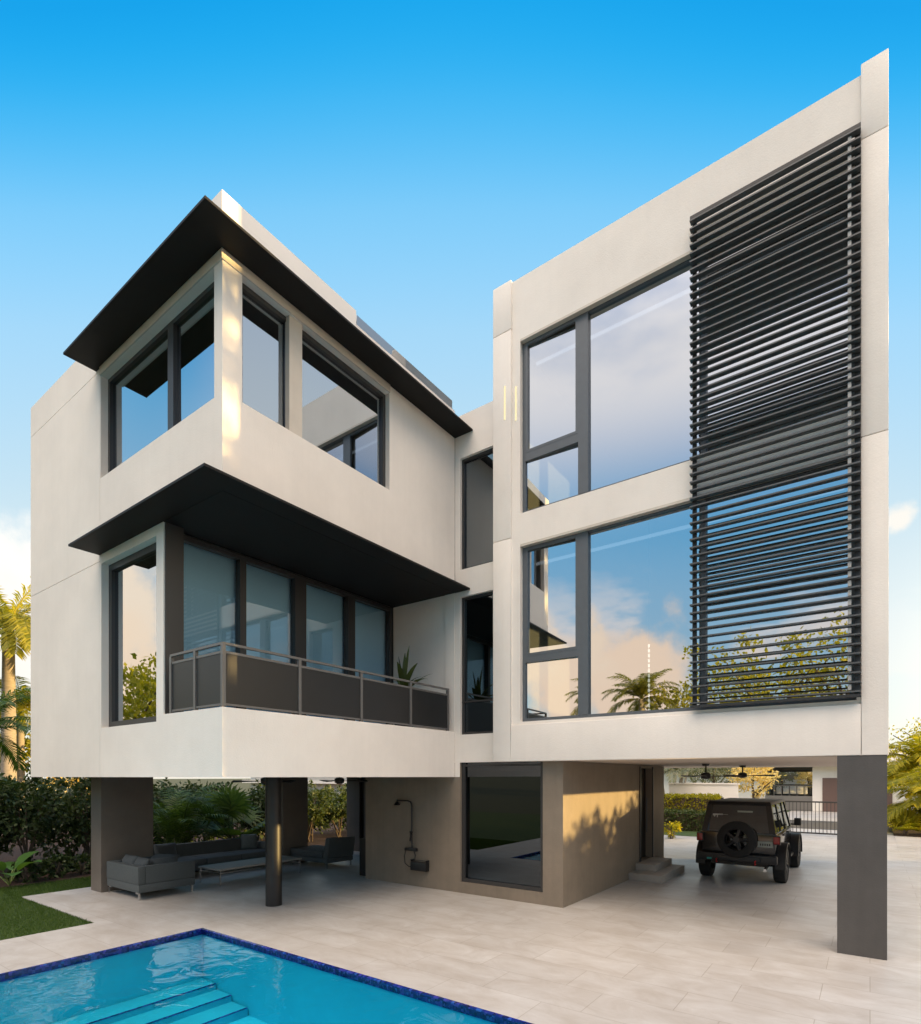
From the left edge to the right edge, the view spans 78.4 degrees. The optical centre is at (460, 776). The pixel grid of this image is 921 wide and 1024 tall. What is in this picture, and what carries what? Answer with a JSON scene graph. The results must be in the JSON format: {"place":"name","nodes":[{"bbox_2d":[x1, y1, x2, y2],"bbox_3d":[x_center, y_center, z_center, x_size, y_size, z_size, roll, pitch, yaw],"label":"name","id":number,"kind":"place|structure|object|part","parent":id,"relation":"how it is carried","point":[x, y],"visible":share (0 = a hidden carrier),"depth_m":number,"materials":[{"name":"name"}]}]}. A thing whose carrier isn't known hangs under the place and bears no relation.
{"place":"outdoors","nodes":[
{"label":"outdoors","id":0,"kind":"place"},
{"bbox_2d":[0,876,92,939],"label":"lawn","id":1,"kind":"structure","parent":0,"point":[60,925],"depth_m":9.87,"materials":[{"name":"green plant"}]},
{"bbox_2d":[4,779,893,888],"bbox_3d":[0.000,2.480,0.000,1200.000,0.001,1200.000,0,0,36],"label":"ground","id":2,"kind":"structure","parent":0,"point":[245,786],"depth_m":200.19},
{"bbox_2d":[0,576,30,799],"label":"tall palm","id":3,"kind":"object","parent":2,"relation":"on","point":[12,620],"visible":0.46,"depth_m":25.00,"materials":[{"name":"green plant"}]},
{"bbox_2d":[0,676,30,809],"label":"tall palm","id":4,"kind":"object","parent":2,"relation":"on","point":[22,709],"visible":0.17,"depth_m":28.16,"materials":[{"name":"yellow"}]},
{"bbox_2d":[0,716,30,772],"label":"background tree","id":5,"kind":"object","parent":2,"relation":"on","point":[28,745],"visible":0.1,"depth_m":29.29,"materials":[{"name":"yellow plant"}]},
{"bbox_2d":[30,763,89,807],"bbox_3d":[-19.622,0.412,29.566,5.071,4.192,4.888,0,0,-9],"label":"background tree","id":6,"kind":"object","parent":2,"relation":"on","point":[65,781],"visible":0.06,"depth_m":29.19,"materials":[{"name":"green plant"}]},
{"bbox_2d":[242,777,346,793],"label":"neighbour house","id":7,"kind":"structure","parent":2,"relation":"on","point":[317,782],"depth_m":36.02,"materials":[{"name":"grey paint"}]},
{"bbox_2d":[668,783,739,798],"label":"garden wall","id":8,"kind":"structure","parent":2,"relation":"on","point":[727,790],"depth_m":28.71,"materials":[{"name":"white paint"}]},
{"bbox_2d":[31,49,888,959],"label":"modern house","id":9,"kind":"structure","parent":0,"point":[607,555],"depth_m":9.42,"materials":[{"name":"white paint"}]},
{"bbox_2d":[109,543,155,726],"bbox_3d":[-5.404,-2.290,9.456,1.950,2.880,0.090,0,0,36],"label":"window","id":10,"kind":"structure","parent":9,"relation":"in","point":[132,579],"depth_m":9.56,"materials":[{"name":"grey"}]},
{"bbox_2d":[108,282,213,472],"bbox_3d":[-4.763,-6.129,8.986,3.600,1.798,0.098,0,0,36],"label":"window","id":11,"kind":"structure","parent":9,"relation":"in","point":[171,377],"depth_m":8.95,"materials":[{"name":"grey"}]},
{"bbox_2d":[231,777,295,784],"bbox_3d":[-3.792,-0.005,11.004,1.151,0.330,1.159,0,0,36],"label":"ceiling fan","id":12,"kind":"object","parent":9,"relation":"hanging from","point":[262,781],"visible":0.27,"depth_m":10.91,"materials":[{"name":"black metal"}]},
{"bbox_2d":[184,534,391,724],"bbox_3d":[-3.092,-2.402,11.013,0.128,2.965,5.035,0,0,36],"label":"window","id":13,"kind":"structure","parent":9,"relation":"in","point":[298,582],"depth_m":10.88,"materials":[{"name":"grey"}]},
{"bbox_2d":[242,283,384,486],"bbox_3d":[-2.296,-6.139,9.222,0.098,1.778,3.000,0,0,36],"label":"window","id":14,"kind":"structure","parent":9,"relation":"in","point":[343,414],"depth_m":9.20,"materials":[{"name":"grey"}]},
{"bbox_2d":[320,777,367,783],"bbox_3d":[-2.910,0.000,13.147,1.063,0.340,1.194,0,0,36],"label":"ceiling fan","id":15,"kind":"object","parent":9,"relation":"hanging from","point":[339,780],"visible":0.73,"depth_m":13.04,"materials":[{"name":"black metal"}]},
{"bbox_2d":[394,800,428,871],"bbox_3d":[-1.123,1.304,12.615,0.965,1.552,0.180,0,0,36],"label":"outdoor shower","id":16,"kind":"object","parent":9,"relation":"attached to","point":[417,865],"visible":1,"depth_m":12.53,"materials":[{"name":"black metal"}]},
{"bbox_2d":[394,647,429,726],"bbox_3d":[-1.181,-1.752,11.196,1.314,1.678,1.070,0,0,-27],"label":"potted plant","id":17,"kind":"object","parent":9,"relation":"on","point":[402,673],"visible":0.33,"depth_m":11.14,"materials":[{"name":"green plant"}]},
{"bbox_2d":[462,448,492,569],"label":"window","id":18,"kind":"structure","parent":9,"relation":"in","point":[477,470],"depth_m":11.80,"materials":[{"name":"grey"}]},
{"bbox_2d":[462,591,492,734],"bbox_3d":[0.461,-2.330,11.711,1.000,2.900,0.094,0,0,36],"label":"window","id":19,"kind":"structure","parent":9,"relation":"in","point":[477,610],"depth_m":11.80,"materials":[{"name":"grey"}]},
{"bbox_2d":[462,761,542,891],"bbox_3d":[0.854,0.915,11.402,2.000,2.610,0.094,0,0,36],"label":"window","id":20,"kind":"structure","parent":9,"relation":"in","point":[502,802],"depth_m":11.40,"materials":[{"name":"grey"}]},
{"bbox_2d":[641,768,646,857],"bbox_3d":[4.622,0.950,14.527,0.155,2.320,0.950,0,0,36],"label":"door","id":21,"kind":"structure","parent":9,"relation":"in","point":[643,771],"depth_m":14.79,"materials":[{"name":"black"}]},
{"bbox_2d":[523,175,854,512],"bbox_3d":[3.368,-6.725,9.410,5.290,3.350,0.108,0,0,36],"label":"window","id":22,"kind":"structure","parent":9,"relation":"in","point":[634,397],"depth_m":9.63,"materials":[{"name":"clear glass"}]},
{"bbox_2d":[523,458,855,721],"bbox_3d":[3.368,-2.755,9.410,5.290,3.410,0.108,0,0,36],"label":"window","id":23,"kind":"structure","parent":9,"relation":"in","point":[632,656],"depth_m":9.39,"materials":[{"name":"clear glass"}]},
{"bbox_2d":[680,764,741,778],"bbox_3d":[5.567,-0.117,12.839,1.365,0.353,1.233,0,0,36],"label":"ceiling fan","id":24,"kind":"object","parent":9,"relation":"hanging from","point":[705,775],"visible":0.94,"depth_m":12.89,"materials":[{"name":"black metal"}]},
{"bbox_2d":[738,765,774,777],"bbox_3d":[7.559,-0.127,14.945,1.298,0.333,1.342,0,0,36],"label":"ceiling fan","id":25,"kind":"object","parent":9,"relation":"hanging from","point":[743,774],"visible":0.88,"depth_m":14.96,"materials":[{"name":"black metal"}]},
{"bbox_2d":[0,835,920,1023],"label":"patio","id":26,"kind":"structure","parent":0,"point":[726,944],"depth_m":8.60,"materials":[{"name":"beige tile"}]},
{"bbox_2d":[107,856,194,900],"bbox_3d":[-6.564,2.117,11.988,1.417,0.666,1.170,0,0,36],"label":"sofa","id":27,"kind":"object","parent":26,"relation":"on","point":[137,879],"visible":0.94,"depth_m":11.53,"materials":[{"name":"fabric"}]},
{"bbox_2d":[122,854,139,863],"bbox_3d":[-6.967,1.820,11.892,0.540,0.340,0.158,0,-22,33],"label":"back cushion","id":28,"kind":"object","parent":27,"relation":"on","point":[129,859],"visible":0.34,"depth_m":11.82,"materials":[{"name":"grey fabric"}]},
{"bbox_2d":[134,857,149,865],"bbox_3d":[-6.562,1.830,11.598,0.540,0.340,0.157,0,-24,40],"label":"back cushion","id":29,"kind":"object","parent":27,"relation":"on","point":[140,861],"visible":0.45,"depth_m":11.50,"materials":[{"name":"grey fabric"}]},
{"bbox_2d":[149,854,179,864],"bbox_3d":[-6.483,1.810,12.270,0.600,0.158,0.400,0,20,6],"label":"back cushion","id":30,"kind":"object","parent":27,"relation":"on","point":[162,855],"visible":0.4,"depth_m":12.29,"materials":[{"name":"grey fabric"}]},
{"bbox_2d":[151,856,177,863],"bbox_3d":[-6.191,1.850,11.872,0.148,0.320,0.520,-35,-21,35],"label":"back cushion","id":31,"kind":"object","parent":27,"relation":"on","point":[164,860],"visible":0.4,"depth_m":11.83,"materials":[{"name":"grey fabric"}]},
{"bbox_2d":[153,836,264,870],"bbox_3d":[-6.358,2.080,14.735,1.010,0.740,3.000,0,0,36],"label":"long sofa","id":32,"kind":"object","parent":26,"relation":"on","point":[200,853],"visible":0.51,"depth_m":14.78,"materials":[{"name":"fabric"}]},
{"bbox_2d":[153,843,176,854],"bbox_3d":[-7.239,1.830,13.868,0.148,0.380,0.540,-24,-14,33],"label":"back cushion","id":33,"kind":"object","parent":32,"relation":"on","point":[168,848],"visible":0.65,"depth_m":13.82,"materials":[{"name":"grey fabric"}]},
{"bbox_2d":[241,834,256,848],"bbox_3d":[-5.890,1.810,15.730,0.420,0.420,0.148,0,-12,-24],"label":"back cushion","id":34,"kind":"object","parent":32,"relation":"on","point":[248,841],"visible":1,"depth_m":15.68,"materials":[{"name":"grey fabric"}]},
{"bbox_2d":[198,855,301,886],"bbox_3d":[-5.041,2.257,13.688,0.870,0.385,2.250,0,0,36],"label":"coffee table","id":35,"kind":"object","parent":26,"relation":"on","point":[220,867],"visible":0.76,"depth_m":13.26,"materials":[{"name":"silver metal"}]},
{"bbox_2d":[0,928,532,1023],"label":"swimming pool","id":36,"kind":"structure","parent":26,"relation":"in","point":[201,976],"depth_m":7.85,"materials":[{"name":"liquid"}]},
{"bbox_2d":[290,836,354,868],"bbox_3d":[-3.843,2.033,15.729,1.636,0.835,0.940,0,0,36],"label":"chaise lounge","id":37,"kind":"object","parent":26,"relation":"on","point":[336,849],"visible":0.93,"depth_m":15.29,"materials":[{"name":"fabric"}]},
{"bbox_2d":[359,838,365,875],"bbox_3d":[-2.309,1.909,14.024,0.300,1.082,0.260,0,0,36],"label":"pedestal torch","id":38,"kind":"object","parent":26,"relation":"on","point":[362,856],"visible":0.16,"depth_m":13.94,"materials":[{"name":"black metal"}]},
{"bbox_2d":[696,798,801,882],"bbox_3d":[7.476,1.518,14.523,2.080,1.875,4.407,0,0,36],"label":"off road vehicle","id":39,"kind":"object","parent":26,"relation":"on","point":[756,832],"visible":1,"depth_m":13.01,"materials":[{"name":"black paint"}]},
{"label":"rear window","id":40,"kind":"part","parent":39,"relation":"part of","materials":[{"name":"black glass"}]},
{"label":"side window","id":41,"kind":"part","parent":39,"relation":"part of","materials":[{"name":"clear glass"}]},
{"bbox_2d":[0,818,920,888],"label":"planting bed","id":42,"kind":"object","parent":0,"point":[319,838],"visible":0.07,"depth_m":18.75,"materials":[{"name":"green plant"}]},
{"bbox_2d":[0,760,28,841],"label":"hedge shrub","id":43,"kind":"object","parent":42,"relation":"on","point":[7,815],"visible":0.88,"depth_m":13.60,"materials":[{"name":"green plant"}]},
{"bbox_2d":[0,683,30,772],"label":"tall palm","id":44,"kind":"object","parent":42,"relation":"on","point":[5,749],"visible":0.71,"depth_m":17.61,"materials":[{"name":"green plant"}]},
{"bbox_2d":[0,783,40,855],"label":"hedge shrub","id":45,"kind":"object","parent":42,"relation":"on","point":[5,843],"visible":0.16,"depth_m":14.95,"materials":[{"name":"green plant"}]},
{"bbox_2d":[0,851,41,884],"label":"broadleaf plant","id":46,"kind":"object","parent":42,"relation":"on","point":[20,864],"visible":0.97,"depth_m":12.85,"materials":[{"name":"green plant"}]},
{"bbox_2d":[2,855,50,882],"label":"shrub","id":47,"kind":"object","parent":42,"relation":"on","point":[33,868],"visible":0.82,"depth_m":13.17,"materials":[{"name":"green plant"}]},
{"bbox_2d":[0,765,68,873],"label":"hedge shrub","id":48,"kind":"object","parent":42,"relation":"on","point":[41,805],"visible":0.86,"depth_m":14.23,"materials":[{"name":"green plant"}]},
{"bbox_2d":[19,779,90,858],"bbox_3d":[-11.303,1.272,16.474,2.895,2.461,2.923,0,0,36],"label":"hedge shrub","id":49,"kind":"object","parent":42,"relation":"on","point":[64,843],"visible":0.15,"depth_m":16.12,"materials":[{"name":"green plant"}]},
{"bbox_2d":[40,852,73,878],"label":"shrub","id":50,"kind":"object","parent":42,"relation":"on","point":[59,859],"visible":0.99,"depth_m":13.66,"materials":[{"name":"green plant"}]},
{"bbox_2d":[37,777,90,864],"bbox_3d":[-10.040,1.019,15.385,2.167,2.918,2.299,0,0,36],"label":"hedge shrub","id":51,"kind":"object","parent":42,"relation":"on","point":[78,816],"visible":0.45,"depth_m":14.91,"materials":[{"name":"green plant"}]},
{"bbox_2d":[65,852,90,874],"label":"shrub","id":52,"kind":"object","parent":42,"relation":"on","point":[83,858],"visible":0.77,"depth_m":14.07,"materials":[{"name":"green plant"}]},
{"bbox_2d":[153,781,176,826],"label":"hedge shrub","id":53,"kind":"object","parent":42,"relation":"on","point":[156,792],"visible":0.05,"depth_m":16.55,"materials":[{"name":"green plant"}]},
{"bbox_2d":[153,780,179,844],"bbox_3d":[-10.114,1.332,18.144,2.683,2.452,2.585,0,0,36],"label":"hedge shrub","id":54,"kind":"object","parent":42,"relation":"on","point":[154,842],"visible":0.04,"depth_m":18.09,"materials":[{"name":"green plant"}]},
{"bbox_2d":[154,777,212,841],"bbox_3d":[-8.712,1.219,17.821,2.177,2.521,2.168,0,0,36],"label":"hedge shrub","id":55,"kind":"object","parent":42,"relation":"on","point":[194,787],"visible":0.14,"depth_m":17.66,"materials":[{"name":"green plant"}]},
{"bbox_2d":[153,783,237,843],"bbox_3d":[-7.908,1.338,15.786,3.858,2.281,3.553,0,0,36],"label":"areca palm","id":56,"kind":"object","parent":42,"relation":"on","point":[169,822],"visible":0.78,"depth_m":15.56,"materials":[{"name":"green plant"}]},
{"bbox_2d":[185,779,243,841],"bbox_3d":[-8.829,1.413,20.009,2.720,2.654,2.693,0,0,36],"label":"hedge shrub","id":57,"kind":"object","parent":42,"relation":"on","point":[216,789],"visible":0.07,"depth_m":19.81,"materials":[{"name":"green plant"}]},
{"bbox_2d":[182,782,264,840],"bbox_3d":[-6.630,1.317,16.654,2.698,2.366,3.170,0,0,36],"label":"fan leaf palm","id":58,"kind":"object","parent":42,"relation":"on","point":[237,804],"visible":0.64,"depth_m":16.59,"materials":[{"name":"green plant"}]},
{"bbox_2d":[206,787,264,837],"bbox_3d":[-7.471,1.415,18.837,2.104,2.130,2.013,0,0,36],"label":"hedge shrub","id":59,"kind":"object","parent":42,"relation":"on","point":[262,816],"visible":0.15,"depth_m":18.80,"materials":[{"name":"green plant"}]},
{"bbox_2d":[238,779,264,839],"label":"hedge shrub","id":60,"kind":"object","parent":42,"relation":"on","point":[261,835],"visible":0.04,"depth_m":21.49,"materials":[{"name":"green plant"}]},
{"bbox_2d":[246,784,264,819],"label":"hedge shrub","id":61,"kind":"object","parent":42,"relation":"on","point":[261,793],"visible":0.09,"depth_m":19.50,"materials":[{"name":"green plant"}]},
{"bbox_2d":[308,780,337,841],"bbox_3d":[-5.659,1.279,21.319,1.983,2.399,2.079,0,0,-37],"label":"hedge shrub","id":62,"kind":"object","parent":42,"relation":"on","point":[317,811],"visible":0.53,"depth_m":21.20,"materials":[{"name":"green plant"}]},
{"bbox_2d":[308,785,338,835],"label":"hedge shrub","id":63,"kind":"object","parent":42,"relation":"on","point":[326,824],"visible":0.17,"depth_m":23.27,"materials":[{"name":"green plant"}]},
{"bbox_2d":[316,788,346,836],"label":"hedge shrub","id":64,"kind":"object","parent":42,"relation":"on","point":[340,813],"visible":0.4,"depth_m":22.63,"materials":[{"name":"green plant"}]},
{"bbox_2d":[326,783,346,830],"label":"hedge shrub","id":65,"kind":"object","parent":42,"relation":"on","point":[345,819],"visible":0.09,"depth_m":24.91,"materials":[{"name":"green plant"}]},
{"bbox_2d":[664,820,682,838],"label":"garden shrub","id":66,"kind":"object","parent":42,"relation":"on","point":[676,828],"visible":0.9,"depth_m":22.20,"materials":[{"name":"yellow plant"}]},
{"bbox_2d":[664,792,721,811],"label":"clipped hedge","id":67,"kind":"object","parent":42,"relation":"on","point":[700,801],"visible":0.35,"depth_m":27.25,"materials":[{"name":"green plant"}]},
{"bbox_2d":[887,766,920,828],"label":"garden palm","id":68,"kind":"object","parent":42,"relation":"on","point":[914,791],"visible":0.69,"depth_m":24.01,"materials":[{"name":"yellow plant"}]},
{"bbox_2d":[887,807,920,834],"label":"fan leaf palm","id":69,"kind":"object","parent":42,"relation":"on","point":[905,822],"visible":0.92,"depth_m":23.59,"materials":[{"name":"green plant"}]},
{"bbox_2d":[887,731,920,792],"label":"garden palm","id":70,"kind":"object","parent":42,"relation":"on","point":[903,765],"visible":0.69,"depth_m":26.77,"materials":[{"name":"yellow plant"}]},
{"bbox_2d":[0,0,920,778],"label":"sky","id":71,"kind":"structure","parent":0,"point":[421,158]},
{"bbox_2d":[664,810,788,836],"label":"verge","id":72,"kind":"structure","parent":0,"point":[688,833],"depth_m":24.21,"materials":[{"name":"green plant"}]},
{"bbox_2d":[664,808,705,831],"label":"clipped hedge","id":73,"kind":"object","parent":72,"relation":"on","point":[691,820],"visible":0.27,"depth_m":25.42,"materials":[{"name":"green plant"}]},
{"bbox_2d":[726,767,785,797],"bbox_3d":[15.639,0.439,29.846,2.957,4.130,3.203,0,0,36],"label":"blossom tree","id":74,"kind":"object","parent":72,"relation":"on","point":[765,783],"visible":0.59,"depth_m":29.63,"materials":[{"name":"yellow plant"}]},
{"bbox_2d":[887,717,920,795],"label":"background tree","id":75,"kind":"object","parent":72,"relation":"on","point":[919,724],"visible":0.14,"depth_m":30.46,"materials":[{"name":"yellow plant"}]},
{"bbox_2d":[664,750,917,811],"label":"street house","id":76,"kind":"structure","parent":0,"point":[807,784],"depth_m":41.44,"materials":[{"name":"grey paint"}]},
{"bbox_2d":[772,771,811,795],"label":"window","id":77,"kind":"structure","parent":76,"relation":"in","point":[792,777],"depth_m":43.13,"materials":[{"name":"grey"}]},
{"bbox_2d":[822,778,891,811],"bbox_3d":[26.960,1.275,38.476,3.900,2.350,0.090,0,0,36],"label":"garage door","id":78,"kind":"structure","parent":76,"relation":"in","point":[829,785],"depth_m":39.30,"materials":[{"name":"brown"}]},
{"bbox_2d":[790,820,891,832],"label":"street","id":79,"kind":"structure","parent":0,"point":[826,825],"depth_m":28.46,"materials":[{"name":"grey asphalt"}]},
{"bbox_2d":[664,768,695,794],"bbox_3d":[11.161,0.645,30.222,4.317,3.737,4.032,0,0,36],"label":"multi stem palm","id":80,"kind":"object","parent":79,"relation":"on","point":[679,771],"visible":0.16,"depth_m":28.97,"materials":[{"name":"grey plant"}]},
{"bbox_2d":[687,768,739,782],"bbox_3d":[14.385,0.238,31.968,3.387,4.532,3.406,0,0,-13],"label":"blossom tree","id":81,"kind":"object","parent":79,"relation":"on","point":[713,773],"visible":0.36,"depth_m":31.85,"materials":[{"name":"grey plant"}]},
{"bbox_2d":[787,811,920,851],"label":"driveway","id":82,"kind":"structure","parent":0,"point":[904,843],"depth_m":24.80,"materials":[{"name":"beige concrete"}]},
{"bbox_2d":[721,797,836,834],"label":"driveway gate","id":83,"kind":"structure","parent":82,"relation":"on","point":[815,832],"depth_m":23.58,"materials":[{"name":"grey metal"}]}
]}

